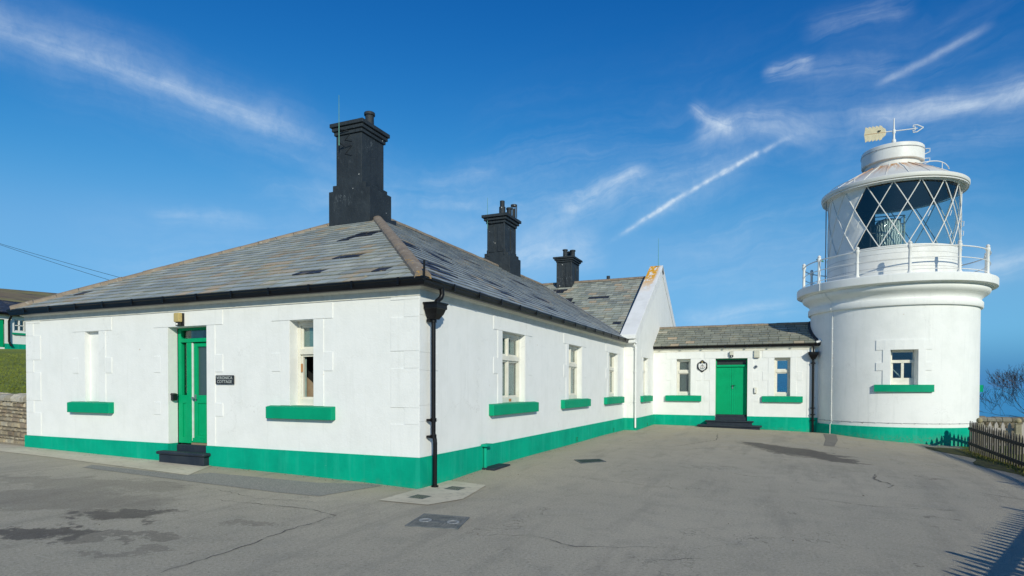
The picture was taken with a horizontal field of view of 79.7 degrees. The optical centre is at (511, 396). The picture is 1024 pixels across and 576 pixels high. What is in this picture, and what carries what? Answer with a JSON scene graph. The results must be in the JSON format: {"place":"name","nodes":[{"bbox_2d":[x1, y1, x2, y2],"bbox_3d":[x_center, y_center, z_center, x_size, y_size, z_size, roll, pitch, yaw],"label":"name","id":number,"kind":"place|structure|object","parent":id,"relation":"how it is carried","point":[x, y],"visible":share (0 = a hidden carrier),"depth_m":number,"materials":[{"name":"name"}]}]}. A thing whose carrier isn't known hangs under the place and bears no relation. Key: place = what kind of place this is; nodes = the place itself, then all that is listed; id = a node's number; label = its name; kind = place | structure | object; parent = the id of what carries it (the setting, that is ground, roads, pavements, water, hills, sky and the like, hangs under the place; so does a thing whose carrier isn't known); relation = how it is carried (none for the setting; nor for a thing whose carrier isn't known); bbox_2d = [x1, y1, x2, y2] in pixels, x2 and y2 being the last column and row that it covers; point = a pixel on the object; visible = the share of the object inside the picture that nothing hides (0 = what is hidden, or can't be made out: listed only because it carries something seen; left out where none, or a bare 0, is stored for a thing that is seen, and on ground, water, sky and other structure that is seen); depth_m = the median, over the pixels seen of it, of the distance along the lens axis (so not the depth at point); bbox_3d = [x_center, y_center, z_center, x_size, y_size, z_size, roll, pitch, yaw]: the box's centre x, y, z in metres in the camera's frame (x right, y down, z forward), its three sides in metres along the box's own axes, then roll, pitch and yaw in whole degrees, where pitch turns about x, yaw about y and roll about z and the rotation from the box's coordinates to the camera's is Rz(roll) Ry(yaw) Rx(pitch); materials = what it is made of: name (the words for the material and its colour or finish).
{"place":"outdoors","nodes":[
{"label":"outdoors","id":0,"kind":"place"},
{"bbox_2d":[0,346,25,393],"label":"lawn bank","id":1,"kind":"structure","parent":0,"point":[16,351],"depth_m":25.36,"materials":[{"name":"green plant"}]},
{"bbox_2d":[0,300,25,348],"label":"outbuilding","id":2,"kind":"structure","parent":1,"relation":"on","point":[13,336],"depth_m":42.14,"materials":[{"name":"white paint"}]},
{"bbox_2d":[0,319,3,346],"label":"door","id":3,"kind":"structure","parent":2,"relation":"in","point":[1,320],"depth_m":41.56,"materials":[{"name":"green paint"}]},
{"bbox_2d":[14,320,24,331],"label":"window","id":4,"kind":"structure","parent":2,"relation":"in","point":[18,325],"depth_m":42.50,"materials":[{"name":"white wood"}]},
{"bbox_2d":[0,288,56,332],"bbox_3d":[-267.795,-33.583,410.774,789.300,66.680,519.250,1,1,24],"label":"hillside","id":5,"kind":"structure","parent":0,"point":[15,295],"depth_m":270.19,"materials":[{"name":"stone"}]},
{"bbox_2d":[2,245,107,279],"bbox_3d":[-27.312,-8.154,34.168,21.006,5.980,0.021,1,1,24],"label":"overhead cable","id":6,"kind":"object","parent":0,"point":[56,263],"visible":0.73,"depth_m":32.81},
{"bbox_2d":[2,244,116,276],"bbox_3d":[-26.854,-8.130,33.967,22.005,5.740,0.021,1,1,24],"label":"overhead cable","id":7,"kind":"object","parent":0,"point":[58,260],"visible":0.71,"depth_m":32.84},
{"bbox_2d":[0,424,1023,575],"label":"yard","id":8,"kind":"structure","parent":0,"point":[619,502],"depth_m":7.99,"materials":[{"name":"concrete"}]},
{"bbox_2d":[0,392,26,443],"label":"stone wall","id":9,"kind":"structure","parent":8,"relation":"on","point":[13,418],"depth_m":14.92,"materials":[{"name":"beige stone"}]},
{"bbox_2d":[0,444,209,474],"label":"concrete path","id":10,"kind":"structure","parent":8,"relation":"on","point":[155,465],"depth_m":12.23,"materials":[{"name":"grey concrete"}]},
{"bbox_2d":[83,465,381,495],"bbox_3d":[-5.081,1.378,10.627,5.950,0.123,1.280,1,1,24],"label":"asphalt repair strip","id":11,"kind":"object","parent":8,"relation":"on","point":[287,486],"visible":1,"depth_m":10.01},
{"bbox_2d":[6,111,675,488],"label":"cottage","id":12,"kind":"structure","parent":8,"relation":"on","point":[418,359],"depth_m":12.31,"materials":[{"name":"white paint"}]},
{"bbox_2d":[170,393,177,400],"bbox_3d":[-6.741,0.013,12.242,0.083,0.150,0.120,1,1,24],"label":"letter box","id":13,"kind":"object","parent":12,"relation":"attached to","point":[173,396],"visible":1,"depth_m":12.21,"materials":[{"name":"black plastic"}]},
{"bbox_2d":[174,313,183,325],"bbox_3d":[-6.475,-1.492,11.927,0.150,0.250,0.142,1,1,24],"label":"wall lamp","id":14,"kind":"object","parent":12,"relation":"attached to","point":[179,319],"visible":1,"depth_m":11.88,"materials":[{"name":"beige plastic"}]},
{"bbox_2d":[191,342,206,442],"bbox_3d":[-6.102,-0.068,12.094,0.545,1.980,0.146,1,1,24],"label":"door","id":15,"kind":"structure","parent":12,"relation":"in","point":[200,349],"depth_m":12.17,"materials":[{"name":"green paint"}]},
{"bbox_2d":[216,375,233,383],"bbox_3d":[-5.391,-0.309,11.512,0.460,0.165,0.023,1,1,24],"label":"name plate","id":16,"kind":"object","parent":12,"relation":"attached to","point":[224,379],"visible":1,"depth_m":11.50,"materials":[{"name":"metal"}]},
{"bbox_2d":[298,321,313,404],"bbox_3d":[-3.605,-0.589,11.022,0.540,1.510,0.125,1,1,24],"label":"window","id":17,"kind":"structure","parent":12,"relation":"in","point":[305,328],"depth_m":11.08,"materials":[{"name":"beige paint"}]},
{"bbox_2d":[307,377,312,396],"bbox_3d":[-3.539,-0.088,11.282,0.720,0.580,0.400,1,1,24],"label":"cardboard box","id":18,"kind":"object","parent":12,"relation":"in","point":[309,388],"visible":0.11,"depth_m":11.24,"materials":[{"name":"beige cardboard"}]},
{"bbox_2d":[502,333,518,402],"bbox_3d":[-0.118,-0.613,13.370,0.125,1.500,1.230,1,1,24],"label":"window","id":19,"kind":"structure","parent":12,"relation":"in","point":[508,357],"depth_m":13.59,"materials":[{"name":"beige paint"}]},
{"bbox_2d":[569,345,576,398],"bbox_3d":[1.620,-0.673,17.325,0.125,1.500,1.190,1,1,24],"label":"window","id":20,"kind":"structure","parent":12,"relation":"in","point":[572,364],"depth_m":17.68,"materials":[{"name":"beige paint"}]},
{"bbox_2d":[609,353,613,396],"bbox_3d":[3.339,-0.732,21.239,0.125,1.500,1.180,1,1,24],"label":"window","id":21,"kind":"structure","parent":12,"relation":"in","point":[611,369],"depth_m":21.68,"materials":[{"name":"beige paint"}]},
{"bbox_2d":[643,359,644,394],"bbox_3d":[5.076,-0.774,24.091,0.125,1.500,0.920,1,1,24],"label":"window","id":22,"kind":"structure","parent":12,"relation":"in","point":[644,359],"depth_m":24.43,"materials":[{"name":"beige paint"}]},
{"bbox_2d":[380,480,485,504],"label":"drain slab","id":23,"kind":"structure","parent":8,"relation":"on","point":[439,494],"depth_m":9.42,"materials":[{"name":"concrete"}]},
{"bbox_2d":[408,494,430,498],"bbox_3d":[-1.374,1.514,9.148,0.250,0.041,0.270,1,1,24],"label":"drain grate","id":24,"kind":"object","parent":23,"relation":"on","point":[422,496],"visible":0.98,"depth_m":9.15,"materials":[{"name":"metal"}]},
{"bbox_2d":[444,486,465,489],"bbox_3d":[-0.923,1.507,9.938,0.260,0.040,0.280,1,1,24],"label":"drain grate","id":25,"kind":"object","parent":23,"relation":"on","point":[452,487],"visible":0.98,"depth_m":9.92,"materials":[{"name":"metal"}]},
{"bbox_2d":[405,513,469,529],"bbox_3d":[-0.895,1.563,7.609,0.659,0.052,0.675,0,1,12],"label":"manhole cover","id":26,"kind":"object","parent":8,"relation":"on","point":[425,520],"visible":0.99,"depth_m":7.57,"materials":[{"name":"metal"}]},
{"bbox_2d":[147,434,1016,575],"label":"yard cracks","id":27,"kind":"object","parent":8,"relation":"on","point":[494,534],"visible":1,"depth_m":7.06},
{"bbox_2d":[574,459,605,463],"bbox_3d":[1.719,1.425,13.364,0.796,0.054,0.554,0,1,-23],"label":"manhole cover","id":28,"kind":"object","parent":8,"relation":"on","point":[583,461],"visible":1,"depth_m":13.37,"materials":[{"name":"metal"}]},
{"bbox_2d":[653,321,821,431],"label":"link building","id":29,"kind":"structure","parent":8,"relation":"on","point":[718,392],"depth_m":24.40,"materials":[{"name":"white paint"}]},
{"bbox_2d":[677,359,690,394],"bbox_3d":[7.081,-0.777,25.224,0.560,1.480,0.125,1,1,24],"label":"window","id":30,"kind":"structure","parent":29,"relation":"in","point":[683,365],"depth_m":25.25,"materials":[{"name":"beige paint"}]},
{"bbox_2d":[697,360,706,371],"bbox_3d":[7.662,-1.212,24.697,0.390,0.482,0.041,1,1,24],"label":"crest plaque","id":31,"kind":"object","parent":29,"relation":"attached to","point":[701,365],"visible":1,"depth_m":24.69,"materials":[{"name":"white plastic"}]},
{"bbox_2d":[717,367,731,413],"bbox_3d":[8.517,-0.223,24.625,0.552,1.900,0.050,1,1,24],"label":"door","id":32,"kind":"structure","parent":29,"relation":"in","point":[724,374],"depth_m":24.60,"materials":[{"name":"green paint"}]},
{"bbox_2d":[731,367,745,414],"bbox_3d":[9.013,-0.218,24.374,0.548,1.900,0.112,1,1,24],"label":"door","id":33,"kind":"structure","parent":29,"relation":"in","point":[738,396],"depth_m":24.38,"materials":[{"name":"green paint"}]},
{"bbox_2d":[754,350,759,357],"bbox_3d":[9.529,-1.637,23.865,0.200,0.302,0.090,1,1,24],"label":"alarm box","id":34,"kind":"object","parent":29,"relation":"attached to","point":[756,353],"visible":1,"depth_m":23.82,"materials":[{"name":"beige plastic"}]},
{"bbox_2d":[774,358,789,395],"bbox_3d":[10.452,-0.744,23.724,0.560,1.480,0.090,1,1,24],"label":"window","id":35,"kind":"structure","parent":29,"relation":"in","point":[776,371],"depth_m":23.70,"materials":[{"name":"beige paint"}]},
{"bbox_2d":[823,434,837,445],"bbox_3d":[10.428,1.419,20.078,0.427,0.086,4.128,1,1,27],"label":"dark repair patch","id":36,"kind":"object","parent":8,"relation":"on","point":[831,439],"visible":1,"depth_m":20.08,"materials":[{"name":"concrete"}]},
{"bbox_2d":[797,118,998,446],"bbox_3d":[14.196,-4.082,22.992,6.380,12.600,6.380,1,1,24],"label":"lighthouse","id":37,"kind":"object","parent":8,"relation":"on","point":[895,322],"visible":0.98,"depth_m":21.03,"materials":[{"name":"white paint"}]},
{"bbox_2d":[891,350,914,384],"bbox_3d":[13.271,-0.980,20.857,0.711,1.180,0.125,1,1,24],"label":"window","id":38,"kind":"structure","parent":37,"relation":"in","point":[894,381],"depth_m":20.82,"materials":[{"name":"beige paint"}]},
{"bbox_2d":[926,447,1023,475],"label":"verge","id":39,"kind":"structure","parent":8,"relation":"on","point":[985,463],"depth_m":15.92,"materials":[{"name":"green plant"}]},
{"bbox_2d":[968,421,1023,467],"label":"picket fence","id":40,"kind":"object","parent":8,"relation":"on","point":[991,438],"visible":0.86,"depth_m":16.08,"materials":[{"name":"wood"}]},
{"bbox_2d":[0,0,1023,387],"label":"sky","id":41,"kind":"structure","parent":0,"point":[137,136],"materials":[{"name":"blue"}]},
{"bbox_2d":[777,388,1023,416],"bbox_3d":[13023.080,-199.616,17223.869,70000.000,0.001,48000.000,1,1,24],"label":"sea","id":42,"kind":"structure","parent":0,"point":[1007,410],"depth_m":1668.76,"materials":[{"name":"blue liquid"}]},
{"bbox_2d":[959,445,1023,461],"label":"headland","id":43,"kind":"structure","parent":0,"point":[997,456],"depth_m":19.91,"materials":[{"name":"green plant"}]},
{"bbox_2d":[976,418,983,449],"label":"gate pillar","id":44,"kind":"structure","parent":43,"relation":"on","point":[979,420],"depth_m":19.21,"materials":[{"name":"stone"}]},
{"bbox_2d":[972,422,1023,451],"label":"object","id":45,"kind":"object","parent":43,"relation":"on","point":[1009,429],"visible":0.26,"depth_m":19.30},
{"bbox_2d":[979,365,1023,416],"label":"bare tree","id":46,"kind":"object","parent":43,"relation":"on","point":[1014,376],"visible":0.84,"depth_m":24.70,"materials":[{"name":"brown plant"}]},
{"bbox_2d":[979,416,1023,442],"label":"stone wall","id":47,"kind":"structure","parent":43,"relation":"on","point":[993,420],"depth_m":22.48,"materials":[{"name":"beige stone"}]},
{"bbox_2d":[1014,418,1022,451],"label":"gate pillar","id":48,"kind":"structure","parent":43,"relation":"on","point":[1017,427],"depth_m":18.98,"materials":[{"name":"stone"}]}
]}

